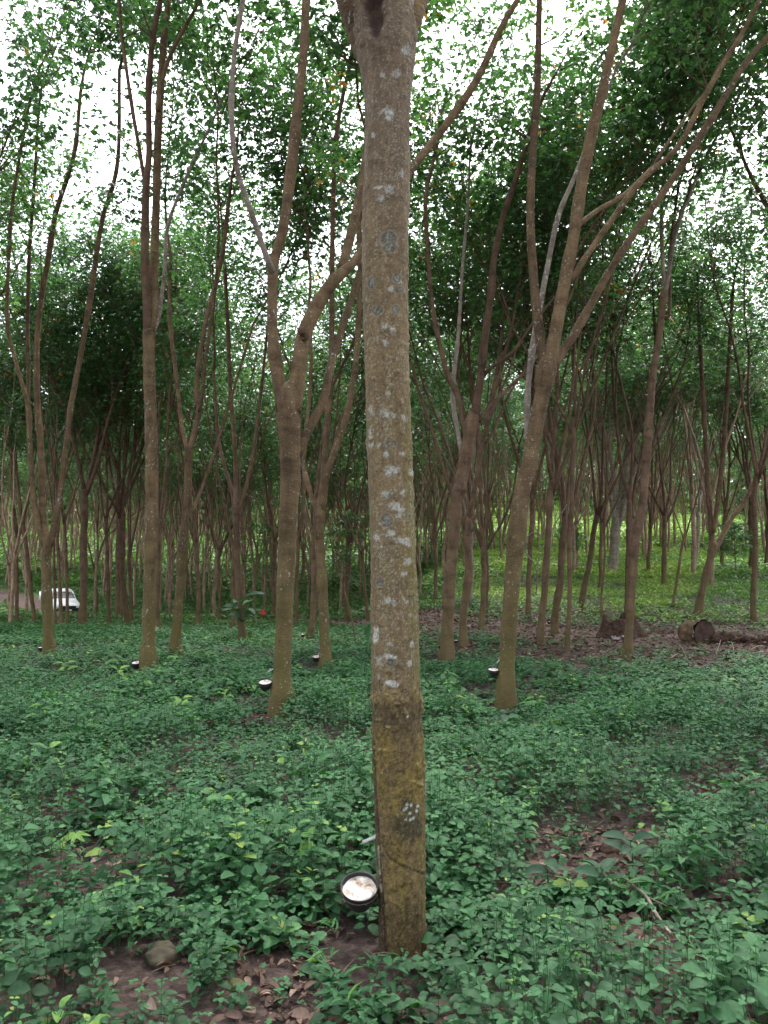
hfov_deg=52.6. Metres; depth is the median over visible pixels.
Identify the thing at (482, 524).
rubber tree
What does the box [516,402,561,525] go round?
rubber tree
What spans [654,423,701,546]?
rubber tree
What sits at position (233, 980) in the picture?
rock
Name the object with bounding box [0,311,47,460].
rubber tree
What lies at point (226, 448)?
rubber tree
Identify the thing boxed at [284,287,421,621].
rubber tree
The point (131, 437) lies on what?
rubber tree
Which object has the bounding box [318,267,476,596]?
rubber tree
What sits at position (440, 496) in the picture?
rubber tree
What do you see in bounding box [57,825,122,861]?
papaya seedling
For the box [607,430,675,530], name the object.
rubber tree
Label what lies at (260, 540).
leafy sapling
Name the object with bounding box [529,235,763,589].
rubber tree
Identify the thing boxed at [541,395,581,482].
rubber tree
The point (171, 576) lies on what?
rubber tree
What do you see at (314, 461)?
rubber tree
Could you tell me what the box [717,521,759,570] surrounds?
leafy sapling
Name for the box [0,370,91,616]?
rubber tree
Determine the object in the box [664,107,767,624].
rubber tree
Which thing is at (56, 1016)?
broadleaf seedling
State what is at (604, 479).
rubber tree
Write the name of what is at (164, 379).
rubber tree
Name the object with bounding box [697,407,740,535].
rubber tree
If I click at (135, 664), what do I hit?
latex cup
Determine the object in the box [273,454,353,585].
rubber tree
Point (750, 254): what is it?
rubber tree
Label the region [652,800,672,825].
broadleaf seedling
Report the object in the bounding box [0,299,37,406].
rubber tree
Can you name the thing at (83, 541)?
rubber tree
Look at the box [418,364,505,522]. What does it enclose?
rubber tree
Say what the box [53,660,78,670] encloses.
broadleaf seedling
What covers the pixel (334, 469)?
rubber tree
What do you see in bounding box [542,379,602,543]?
rubber tree
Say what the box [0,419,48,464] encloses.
rubber tree
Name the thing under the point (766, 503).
rubber tree
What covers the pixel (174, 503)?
rubber tree
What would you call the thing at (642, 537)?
rubber tree
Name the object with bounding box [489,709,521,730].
broadleaf seedling
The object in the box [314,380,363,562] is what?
rubber tree
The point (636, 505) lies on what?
rubber tree
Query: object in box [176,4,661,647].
rubber tree
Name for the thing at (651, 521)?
rubber tree
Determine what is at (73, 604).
van
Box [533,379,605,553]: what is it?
rubber tree
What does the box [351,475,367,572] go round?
rubber tree
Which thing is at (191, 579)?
rubber tree
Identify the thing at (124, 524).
rubber tree
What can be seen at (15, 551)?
rubber tree
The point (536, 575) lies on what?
liana
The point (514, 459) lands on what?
rubber tree
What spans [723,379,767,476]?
rubber tree
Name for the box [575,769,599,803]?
broadleaf seedling
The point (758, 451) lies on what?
rubber tree
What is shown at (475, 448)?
rubber tree
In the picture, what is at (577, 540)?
leafy sapling
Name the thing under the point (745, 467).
rubber tree
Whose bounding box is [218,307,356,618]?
rubber tree
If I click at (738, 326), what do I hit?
rubber tree
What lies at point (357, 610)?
hillside grass
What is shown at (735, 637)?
rotten log
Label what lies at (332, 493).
rubber tree
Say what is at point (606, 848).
rock
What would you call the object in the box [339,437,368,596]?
rubber tree
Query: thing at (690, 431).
rubber tree
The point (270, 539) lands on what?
rubber tree
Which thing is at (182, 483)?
rubber tree
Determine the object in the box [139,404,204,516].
rubber tree
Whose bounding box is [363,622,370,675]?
broadleaf seedling
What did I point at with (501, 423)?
rubber tree
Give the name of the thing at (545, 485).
rubber tree
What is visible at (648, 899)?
fallen branch
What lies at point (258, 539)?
rubber tree
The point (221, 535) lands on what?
rubber tree
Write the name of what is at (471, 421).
rubber tree
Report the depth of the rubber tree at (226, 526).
60.68 m
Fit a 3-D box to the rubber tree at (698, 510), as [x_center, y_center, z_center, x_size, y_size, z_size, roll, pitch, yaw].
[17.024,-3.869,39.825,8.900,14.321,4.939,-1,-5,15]
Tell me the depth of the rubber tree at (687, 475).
57.28 m
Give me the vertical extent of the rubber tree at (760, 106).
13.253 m
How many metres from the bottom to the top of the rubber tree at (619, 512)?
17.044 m
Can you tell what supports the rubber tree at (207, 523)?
on the ground at (356, 944)
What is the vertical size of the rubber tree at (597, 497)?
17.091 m
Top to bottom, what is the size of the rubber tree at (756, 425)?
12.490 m
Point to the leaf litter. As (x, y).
(302, 1012)
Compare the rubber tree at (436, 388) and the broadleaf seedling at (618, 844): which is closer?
the broadleaf seedling at (618, 844)
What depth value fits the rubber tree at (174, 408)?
26.70 m
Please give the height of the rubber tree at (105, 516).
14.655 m
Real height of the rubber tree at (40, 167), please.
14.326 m
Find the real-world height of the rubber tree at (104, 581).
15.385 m
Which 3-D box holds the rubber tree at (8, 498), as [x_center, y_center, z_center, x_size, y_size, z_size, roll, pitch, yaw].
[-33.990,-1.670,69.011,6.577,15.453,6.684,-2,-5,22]
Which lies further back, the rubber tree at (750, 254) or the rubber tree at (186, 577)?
the rubber tree at (186, 577)
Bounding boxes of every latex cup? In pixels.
[131,660,138,668]
[258,678,271,690]
[312,654,318,661]
[341,871,377,912]
[488,666,498,676]
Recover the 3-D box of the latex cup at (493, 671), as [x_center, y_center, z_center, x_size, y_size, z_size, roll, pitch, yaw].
[1.339,1.924,9.338,0.191,0.094,0.140,0,13,0]
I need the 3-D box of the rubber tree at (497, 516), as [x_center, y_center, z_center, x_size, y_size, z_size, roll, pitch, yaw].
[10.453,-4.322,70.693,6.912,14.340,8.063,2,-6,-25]
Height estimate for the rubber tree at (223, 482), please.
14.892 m
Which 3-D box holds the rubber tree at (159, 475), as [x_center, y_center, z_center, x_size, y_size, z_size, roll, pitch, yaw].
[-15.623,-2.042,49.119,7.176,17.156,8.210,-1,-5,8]
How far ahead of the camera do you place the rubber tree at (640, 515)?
15.55 m
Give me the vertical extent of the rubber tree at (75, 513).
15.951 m
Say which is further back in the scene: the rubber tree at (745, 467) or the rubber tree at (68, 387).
the rubber tree at (745, 467)
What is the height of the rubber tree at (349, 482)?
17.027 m
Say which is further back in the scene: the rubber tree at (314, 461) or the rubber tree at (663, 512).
the rubber tree at (314, 461)
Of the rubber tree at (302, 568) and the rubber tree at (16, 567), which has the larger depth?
the rubber tree at (302, 568)
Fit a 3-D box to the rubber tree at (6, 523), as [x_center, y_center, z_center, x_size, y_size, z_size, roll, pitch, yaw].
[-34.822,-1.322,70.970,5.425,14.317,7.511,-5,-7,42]
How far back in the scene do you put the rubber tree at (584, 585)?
24.74 m
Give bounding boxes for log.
[677,618,714,643]
[710,631,767,644]
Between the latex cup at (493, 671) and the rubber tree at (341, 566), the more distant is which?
the rubber tree at (341, 566)
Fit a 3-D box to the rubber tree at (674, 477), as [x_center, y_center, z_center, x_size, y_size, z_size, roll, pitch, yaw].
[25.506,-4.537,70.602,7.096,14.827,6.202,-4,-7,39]
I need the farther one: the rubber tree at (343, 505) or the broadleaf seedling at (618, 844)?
the rubber tree at (343, 505)
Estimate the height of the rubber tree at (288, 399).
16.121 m
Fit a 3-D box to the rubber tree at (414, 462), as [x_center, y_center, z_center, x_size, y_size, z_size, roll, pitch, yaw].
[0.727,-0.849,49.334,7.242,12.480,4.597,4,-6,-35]
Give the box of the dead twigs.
[570,640,761,664]
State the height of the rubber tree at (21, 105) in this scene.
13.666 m
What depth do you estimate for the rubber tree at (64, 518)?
27.93 m
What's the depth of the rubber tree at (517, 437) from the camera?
57.07 m
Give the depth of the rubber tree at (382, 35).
3.31 m
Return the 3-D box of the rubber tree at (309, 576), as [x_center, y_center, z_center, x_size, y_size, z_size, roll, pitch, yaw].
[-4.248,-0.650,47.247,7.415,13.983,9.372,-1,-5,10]
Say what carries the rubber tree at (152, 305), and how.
on the ground at (356, 944)
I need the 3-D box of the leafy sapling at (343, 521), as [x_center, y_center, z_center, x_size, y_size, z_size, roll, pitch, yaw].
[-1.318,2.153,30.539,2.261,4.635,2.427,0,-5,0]
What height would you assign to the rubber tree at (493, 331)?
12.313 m
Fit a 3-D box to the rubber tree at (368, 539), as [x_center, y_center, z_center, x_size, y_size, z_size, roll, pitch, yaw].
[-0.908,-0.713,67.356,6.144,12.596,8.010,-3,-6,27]
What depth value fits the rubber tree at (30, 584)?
32.18 m
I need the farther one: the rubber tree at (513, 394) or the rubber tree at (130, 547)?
the rubber tree at (513, 394)
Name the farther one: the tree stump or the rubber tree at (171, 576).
the rubber tree at (171, 576)
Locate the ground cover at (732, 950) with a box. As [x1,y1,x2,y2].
[0,592,767,1023]
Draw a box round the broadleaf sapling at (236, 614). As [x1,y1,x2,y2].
[223,591,263,621]
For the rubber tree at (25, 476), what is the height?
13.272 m
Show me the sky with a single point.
(556, 7)
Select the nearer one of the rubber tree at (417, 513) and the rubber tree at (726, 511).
the rubber tree at (726, 511)
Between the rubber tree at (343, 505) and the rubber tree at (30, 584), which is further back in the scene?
the rubber tree at (343, 505)
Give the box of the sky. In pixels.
[0,0,767,481]
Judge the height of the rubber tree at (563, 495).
15.223 m
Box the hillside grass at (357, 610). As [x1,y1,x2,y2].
[0,493,767,648]
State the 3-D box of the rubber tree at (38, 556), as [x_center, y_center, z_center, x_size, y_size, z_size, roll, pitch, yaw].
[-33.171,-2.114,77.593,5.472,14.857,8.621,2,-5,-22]
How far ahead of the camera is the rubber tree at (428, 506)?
74.36 m
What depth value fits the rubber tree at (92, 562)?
43.17 m
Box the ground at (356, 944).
[0,484,767,1023]
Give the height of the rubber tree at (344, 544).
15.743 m
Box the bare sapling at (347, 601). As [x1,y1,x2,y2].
[334,551,356,644]
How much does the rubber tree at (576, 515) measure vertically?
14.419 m
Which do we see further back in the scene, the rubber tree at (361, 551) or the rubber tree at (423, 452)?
the rubber tree at (423, 452)
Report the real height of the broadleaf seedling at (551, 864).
0.236 m
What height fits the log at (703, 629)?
0.679 m
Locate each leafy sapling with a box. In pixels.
[240,521,278,609]
[324,509,369,623]
[551,520,587,552]
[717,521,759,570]
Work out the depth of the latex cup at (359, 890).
3.21 m
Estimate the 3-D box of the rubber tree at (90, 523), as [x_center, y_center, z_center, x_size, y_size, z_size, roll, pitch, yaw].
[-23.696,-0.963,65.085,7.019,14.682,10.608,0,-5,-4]
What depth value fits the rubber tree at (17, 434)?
34.21 m
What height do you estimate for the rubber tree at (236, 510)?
13.945 m
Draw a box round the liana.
[525,504,566,594]
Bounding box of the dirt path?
[0,590,767,653]
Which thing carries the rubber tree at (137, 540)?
on the ground at (356, 944)
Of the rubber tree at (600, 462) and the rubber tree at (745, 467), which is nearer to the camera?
the rubber tree at (745, 467)
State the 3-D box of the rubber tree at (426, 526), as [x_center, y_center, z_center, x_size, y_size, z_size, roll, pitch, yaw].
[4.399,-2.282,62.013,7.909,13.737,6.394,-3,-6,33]
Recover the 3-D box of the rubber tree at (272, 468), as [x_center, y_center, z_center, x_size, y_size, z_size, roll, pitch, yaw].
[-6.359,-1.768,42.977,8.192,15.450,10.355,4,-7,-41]
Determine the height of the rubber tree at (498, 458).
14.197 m
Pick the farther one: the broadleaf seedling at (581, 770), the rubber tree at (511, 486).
the rubber tree at (511, 486)
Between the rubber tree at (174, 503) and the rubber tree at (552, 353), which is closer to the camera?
the rubber tree at (552, 353)
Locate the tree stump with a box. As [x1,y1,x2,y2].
[596,612,648,639]
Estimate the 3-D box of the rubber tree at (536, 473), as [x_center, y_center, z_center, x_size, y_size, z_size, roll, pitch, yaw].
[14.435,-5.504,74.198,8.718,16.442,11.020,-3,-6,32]
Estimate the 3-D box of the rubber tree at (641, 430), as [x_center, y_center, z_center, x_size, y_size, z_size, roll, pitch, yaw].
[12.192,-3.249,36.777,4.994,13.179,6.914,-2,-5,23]
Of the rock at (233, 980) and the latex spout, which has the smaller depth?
the rock at (233, 980)
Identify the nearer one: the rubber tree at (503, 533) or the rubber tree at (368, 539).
the rubber tree at (503, 533)
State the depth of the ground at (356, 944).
4.11 m
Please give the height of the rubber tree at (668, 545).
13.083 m
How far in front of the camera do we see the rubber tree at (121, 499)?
28.50 m
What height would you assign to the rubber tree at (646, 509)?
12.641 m
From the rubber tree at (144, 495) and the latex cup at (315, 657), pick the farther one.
the rubber tree at (144, 495)
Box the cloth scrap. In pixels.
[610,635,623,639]
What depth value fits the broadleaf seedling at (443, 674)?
10.33 m
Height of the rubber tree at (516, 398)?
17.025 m
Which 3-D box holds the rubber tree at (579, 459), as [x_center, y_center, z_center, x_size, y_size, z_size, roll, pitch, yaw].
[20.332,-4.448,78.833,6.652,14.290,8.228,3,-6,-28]
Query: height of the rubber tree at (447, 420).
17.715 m
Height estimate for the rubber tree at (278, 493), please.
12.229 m
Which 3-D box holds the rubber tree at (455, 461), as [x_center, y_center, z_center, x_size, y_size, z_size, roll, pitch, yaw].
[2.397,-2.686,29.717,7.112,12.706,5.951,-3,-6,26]
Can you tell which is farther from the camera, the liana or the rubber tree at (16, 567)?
the rubber tree at (16, 567)
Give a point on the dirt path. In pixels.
(3, 595)
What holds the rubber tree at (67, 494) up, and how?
on the ground at (356, 944)
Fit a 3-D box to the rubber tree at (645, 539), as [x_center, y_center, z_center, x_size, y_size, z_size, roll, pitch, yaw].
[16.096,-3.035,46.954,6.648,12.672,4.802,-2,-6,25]
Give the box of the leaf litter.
[0,572,767,1023]
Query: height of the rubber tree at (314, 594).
13.827 m
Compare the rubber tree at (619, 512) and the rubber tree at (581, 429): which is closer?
the rubber tree at (619, 512)
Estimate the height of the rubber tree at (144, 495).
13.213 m
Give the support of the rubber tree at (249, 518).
on the ground at (356, 944)
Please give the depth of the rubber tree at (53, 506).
67.54 m
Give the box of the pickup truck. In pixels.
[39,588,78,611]
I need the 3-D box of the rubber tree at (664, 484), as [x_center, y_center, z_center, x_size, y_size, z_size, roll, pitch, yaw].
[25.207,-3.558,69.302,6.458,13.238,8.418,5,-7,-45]
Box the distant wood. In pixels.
[0,391,767,605]
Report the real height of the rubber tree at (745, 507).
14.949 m
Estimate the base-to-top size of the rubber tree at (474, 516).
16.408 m
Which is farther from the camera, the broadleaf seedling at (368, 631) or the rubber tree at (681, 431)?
the rubber tree at (681, 431)
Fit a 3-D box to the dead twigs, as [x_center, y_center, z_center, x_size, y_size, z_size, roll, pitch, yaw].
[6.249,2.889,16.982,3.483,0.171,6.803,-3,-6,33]
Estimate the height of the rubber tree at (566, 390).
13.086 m
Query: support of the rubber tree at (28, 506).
on the ground at (356, 944)
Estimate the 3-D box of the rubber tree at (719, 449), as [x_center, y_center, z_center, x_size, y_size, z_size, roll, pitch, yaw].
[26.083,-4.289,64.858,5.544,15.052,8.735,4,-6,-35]
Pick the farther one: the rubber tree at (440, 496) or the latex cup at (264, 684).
the rubber tree at (440, 496)
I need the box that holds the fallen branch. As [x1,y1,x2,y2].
[610,870,672,934]
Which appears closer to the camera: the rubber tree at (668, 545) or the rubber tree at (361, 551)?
the rubber tree at (361, 551)
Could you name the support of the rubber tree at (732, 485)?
on the ground at (356, 944)
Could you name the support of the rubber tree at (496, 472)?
on the ground at (356, 944)
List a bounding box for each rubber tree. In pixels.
[0,0,110,282]
[0,0,163,656]
[0,100,114,311]
[0,151,230,625]
[0,233,139,623]
[0,247,228,550]
[0,254,128,624]
[0,258,78,621]
[0,281,81,623]
[0,298,245,613]
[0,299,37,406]
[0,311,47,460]
[0,312,48,488]
[0,315,131,623]
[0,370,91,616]
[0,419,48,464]
[0,421,99,611]
[0,425,23,525]
[0,428,73,568]
[1,455,36,569]
[2,445,72,584]
[3,344,143,615]
[4,457,36,539]
[9,191,249,624]
[11,243,131,622]
[15,424,58,551]
[19,452,85,574]
[20,239,246,618]
[25,203,240,628]
[33,396,244,610]
[37,456,39,557]
[42,223,230,626]
[48,431,89,578]
[52,0,327,671]
[58,471,99,538]
[59,444,112,585]
[60,429,132,607]
[69,455,78,570]
[70,337,181,613]
[83,427,142,592]
[84,274,237,615]
[84,443,144,596]
[88,407,185,605]
[92,204,266,630]
[97,0,364,658]
[97,296,209,624]
[104,395,187,531]
[110,423,179,527]
[113,445,176,523]
[121,456,144,578]
[125,300,298,620]
[136,232,342,632]
[136,342,241,611]
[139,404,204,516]
[159,400,234,544]
[159,474,214,538]
[160,98,330,640]
[160,405,235,601]
[160,467,183,533]
[163,393,254,608]
[167,428,213,595]
[169,366,246,609]
[174,372,275,614]
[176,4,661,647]
[179,437,239,584]
[184,450,260,546]
[186,378,269,604]
[188,366,328,549]
[202,387,264,586]
[205,285,413,621]
[209,358,308,607]
[209,360,367,612]
[211,350,284,609]
[214,47,477,641]
[218,0,461,667]
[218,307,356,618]
[219,411,319,568]
[228,0,519,719]
[230,465,278,584]
[231,441,278,592]
[232,336,356,548]
[244,490,278,570]
[247,347,362,608]
[257,444,316,601]
[263,239,434,624]
[266,336,410,553]
[270,421,363,607]
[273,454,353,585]
[273,464,311,583]
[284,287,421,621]
[300,447,366,591]
[304,347,366,606]
[304,354,359,530]
[306,389,367,585]
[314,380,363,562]
[315,437,370,591]
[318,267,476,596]
[321,73,521,628]
[325,475,358,575]
[327,459,363,590]
[336,0,428,956]
[337,274,503,511]
[337,294,460,458]
[339,376,493,533]
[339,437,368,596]
[340,277,525,565]
[342,393,466,548]
[347,0,744,651]
[347,278,514,601]
[351,52,634,633]
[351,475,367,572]
[352,405,434,480]
[353,211,531,602]
[353,225,587,611]
[356,463,368,573]
[410,187,524,576]
[411,386,449,500]
[413,0,759,660]
[413,332,575,510]
[413,425,426,555]
[414,410,492,563]
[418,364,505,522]
[419,371,471,559]
[420,473,435,541]
[438,348,522,548]
[438,414,457,547]
[439,136,632,617]
[441,366,523,559]
[447,371,521,561]
[448,361,567,505]
[452,414,524,513]
[457,368,530,548]
[462,381,521,530]
[474,413,522,515]
[475,390,543,550]
[478,0,767,643]
[482,401,515,547]
[484,422,520,503]
[487,407,524,531]
[494,0,767,707]
[498,409,543,502]
[504,287,688,577]
[505,358,591,560]
[507,389,566,507]
[513,351,638,569]
[513,403,570,526]
[516,387,549,511]
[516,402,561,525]
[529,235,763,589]
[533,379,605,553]
[536,228,731,573]
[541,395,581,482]
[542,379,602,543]
[544,246,641,617]
[545,224,767,606]
[552,329,633,555]
[555,374,629,549]
[559,247,744,584]
[560,364,600,486]
[562,433,588,500]
[568,120,764,612]
[577,376,670,556]
[582,435,622,489]
[588,275,767,607]
[594,361,720,525]
[596,303,672,577]
[598,335,694,556]
[603,405,685,561]
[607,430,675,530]
[614,423,655,549]
[617,0,767,658]
[619,401,699,551]
[620,260,689,529]
[621,332,746,569]
[623,420,702,536]
[630,251,767,587]
[640,0,767,272]
[641,408,672,548]
[654,188,767,618]
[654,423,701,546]
[655,432,681,521]
[660,233,767,577]
[661,300,767,566]
[662,374,764,498]
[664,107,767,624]
[671,418,740,509]
[675,362,765,550]
[678,366,763,539]
[683,302,767,566]
[693,426,717,532]
[694,336,767,567]
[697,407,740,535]
[700,412,762,546]
[701,434,758,533]
[708,309,767,562]
[717,295,767,429]
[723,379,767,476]
[730,164,767,267]
[730,375,767,443]
[736,397,763,552]
[737,272,767,424]
[755,379,767,542]
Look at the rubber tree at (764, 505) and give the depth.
63.12 m
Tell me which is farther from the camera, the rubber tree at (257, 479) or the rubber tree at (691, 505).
the rubber tree at (257, 479)
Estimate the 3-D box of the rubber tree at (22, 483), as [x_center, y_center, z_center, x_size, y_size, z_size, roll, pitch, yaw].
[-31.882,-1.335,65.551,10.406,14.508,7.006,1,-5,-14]
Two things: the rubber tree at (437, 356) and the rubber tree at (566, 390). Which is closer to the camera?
the rubber tree at (437, 356)
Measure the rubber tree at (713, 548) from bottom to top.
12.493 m
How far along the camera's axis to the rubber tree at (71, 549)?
70.20 m
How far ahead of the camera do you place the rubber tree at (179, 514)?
62.11 m
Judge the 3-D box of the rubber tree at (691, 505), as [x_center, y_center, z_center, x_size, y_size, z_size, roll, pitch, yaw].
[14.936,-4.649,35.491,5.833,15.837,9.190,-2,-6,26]
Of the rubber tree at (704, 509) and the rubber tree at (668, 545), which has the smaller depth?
the rubber tree at (668, 545)
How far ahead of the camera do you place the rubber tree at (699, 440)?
57.83 m
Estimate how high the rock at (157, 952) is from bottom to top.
0.102 m
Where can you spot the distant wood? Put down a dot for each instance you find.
(734, 477)
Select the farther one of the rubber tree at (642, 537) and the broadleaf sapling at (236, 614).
the rubber tree at (642, 537)
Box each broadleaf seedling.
[31,741,60,772]
[41,994,72,1023]
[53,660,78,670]
[108,665,128,686]
[169,695,190,709]
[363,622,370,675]
[435,672,458,680]
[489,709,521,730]
[523,851,568,890]
[573,858,627,899]
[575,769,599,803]
[601,829,655,866]
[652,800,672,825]
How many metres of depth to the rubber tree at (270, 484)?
44.53 m
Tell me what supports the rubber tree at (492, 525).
on the ground at (356, 944)
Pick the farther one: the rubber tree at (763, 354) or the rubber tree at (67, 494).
the rubber tree at (67, 494)
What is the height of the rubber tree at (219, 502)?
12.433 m
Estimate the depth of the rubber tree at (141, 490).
59.86 m
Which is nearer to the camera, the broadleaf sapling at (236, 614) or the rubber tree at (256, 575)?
the broadleaf sapling at (236, 614)
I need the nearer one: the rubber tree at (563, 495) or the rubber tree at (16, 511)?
the rubber tree at (563, 495)
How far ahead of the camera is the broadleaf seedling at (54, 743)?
5.75 m
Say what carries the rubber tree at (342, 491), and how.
on the ground at (356, 944)
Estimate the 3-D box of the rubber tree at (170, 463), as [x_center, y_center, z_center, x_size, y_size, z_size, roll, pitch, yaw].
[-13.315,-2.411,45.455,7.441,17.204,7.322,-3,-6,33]
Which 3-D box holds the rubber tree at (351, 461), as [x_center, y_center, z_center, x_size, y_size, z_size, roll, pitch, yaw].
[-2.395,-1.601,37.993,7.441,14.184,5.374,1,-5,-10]
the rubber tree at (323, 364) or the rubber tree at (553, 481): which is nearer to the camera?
the rubber tree at (553, 481)
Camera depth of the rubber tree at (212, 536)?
49.35 m
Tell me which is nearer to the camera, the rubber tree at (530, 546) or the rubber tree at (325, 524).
the rubber tree at (530, 546)
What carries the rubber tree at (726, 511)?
on the ground at (356, 944)
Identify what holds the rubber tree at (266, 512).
on the ground at (356, 944)
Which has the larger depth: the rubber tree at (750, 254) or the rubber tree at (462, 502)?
the rubber tree at (462, 502)
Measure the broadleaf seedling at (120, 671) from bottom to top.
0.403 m
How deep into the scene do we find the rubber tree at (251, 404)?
32.80 m
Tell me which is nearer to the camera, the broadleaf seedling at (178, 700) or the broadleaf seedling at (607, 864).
the broadleaf seedling at (607, 864)
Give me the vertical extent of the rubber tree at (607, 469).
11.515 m
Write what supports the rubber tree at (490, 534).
on the ground at (356, 944)
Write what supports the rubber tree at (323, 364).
on the ground at (356, 944)
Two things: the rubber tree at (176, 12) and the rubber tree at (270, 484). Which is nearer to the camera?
the rubber tree at (176, 12)
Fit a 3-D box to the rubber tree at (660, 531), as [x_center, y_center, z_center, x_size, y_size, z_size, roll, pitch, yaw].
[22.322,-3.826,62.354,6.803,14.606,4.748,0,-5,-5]
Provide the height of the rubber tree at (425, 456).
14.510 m
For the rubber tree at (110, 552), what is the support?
on the ground at (356, 944)
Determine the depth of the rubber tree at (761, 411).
38.32 m
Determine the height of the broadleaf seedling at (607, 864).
0.219 m
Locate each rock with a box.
[143,940,180,968]
[228,978,247,991]
[599,843,621,854]
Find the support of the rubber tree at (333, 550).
on the ground at (356, 944)
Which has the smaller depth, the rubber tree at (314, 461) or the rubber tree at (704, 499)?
the rubber tree at (314, 461)
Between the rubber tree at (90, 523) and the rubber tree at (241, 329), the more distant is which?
the rubber tree at (90, 523)
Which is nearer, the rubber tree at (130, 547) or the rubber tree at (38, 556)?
the rubber tree at (130, 547)
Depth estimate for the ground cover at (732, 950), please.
4.19 m
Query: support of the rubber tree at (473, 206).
on the ground at (356, 944)
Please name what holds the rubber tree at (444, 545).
on the ground at (356, 944)
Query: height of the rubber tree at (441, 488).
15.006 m
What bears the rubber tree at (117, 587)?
on the ground at (356, 944)
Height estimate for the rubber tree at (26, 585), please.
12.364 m
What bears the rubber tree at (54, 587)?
on the ground at (356, 944)
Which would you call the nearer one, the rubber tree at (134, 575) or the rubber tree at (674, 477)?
the rubber tree at (134, 575)
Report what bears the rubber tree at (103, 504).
on the ground at (356, 944)
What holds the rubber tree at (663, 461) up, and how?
on the ground at (356, 944)
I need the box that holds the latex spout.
[362,835,375,843]
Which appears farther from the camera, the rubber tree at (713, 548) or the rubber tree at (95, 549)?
the rubber tree at (95, 549)
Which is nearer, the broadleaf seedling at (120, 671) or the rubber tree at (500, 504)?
the broadleaf seedling at (120, 671)
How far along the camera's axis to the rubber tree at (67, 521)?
35.99 m
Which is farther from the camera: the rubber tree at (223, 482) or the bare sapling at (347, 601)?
the rubber tree at (223, 482)
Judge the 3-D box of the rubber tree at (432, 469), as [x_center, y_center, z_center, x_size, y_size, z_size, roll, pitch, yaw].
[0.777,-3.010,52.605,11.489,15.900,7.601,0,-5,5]
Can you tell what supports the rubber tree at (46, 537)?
on the ground at (356, 944)
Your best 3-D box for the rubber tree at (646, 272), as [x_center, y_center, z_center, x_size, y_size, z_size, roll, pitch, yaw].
[7.961,-4.098,22.986,7.782,14.872,4.725,3,-6,-29]
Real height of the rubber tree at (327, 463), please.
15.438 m
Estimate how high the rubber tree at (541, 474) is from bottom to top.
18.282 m

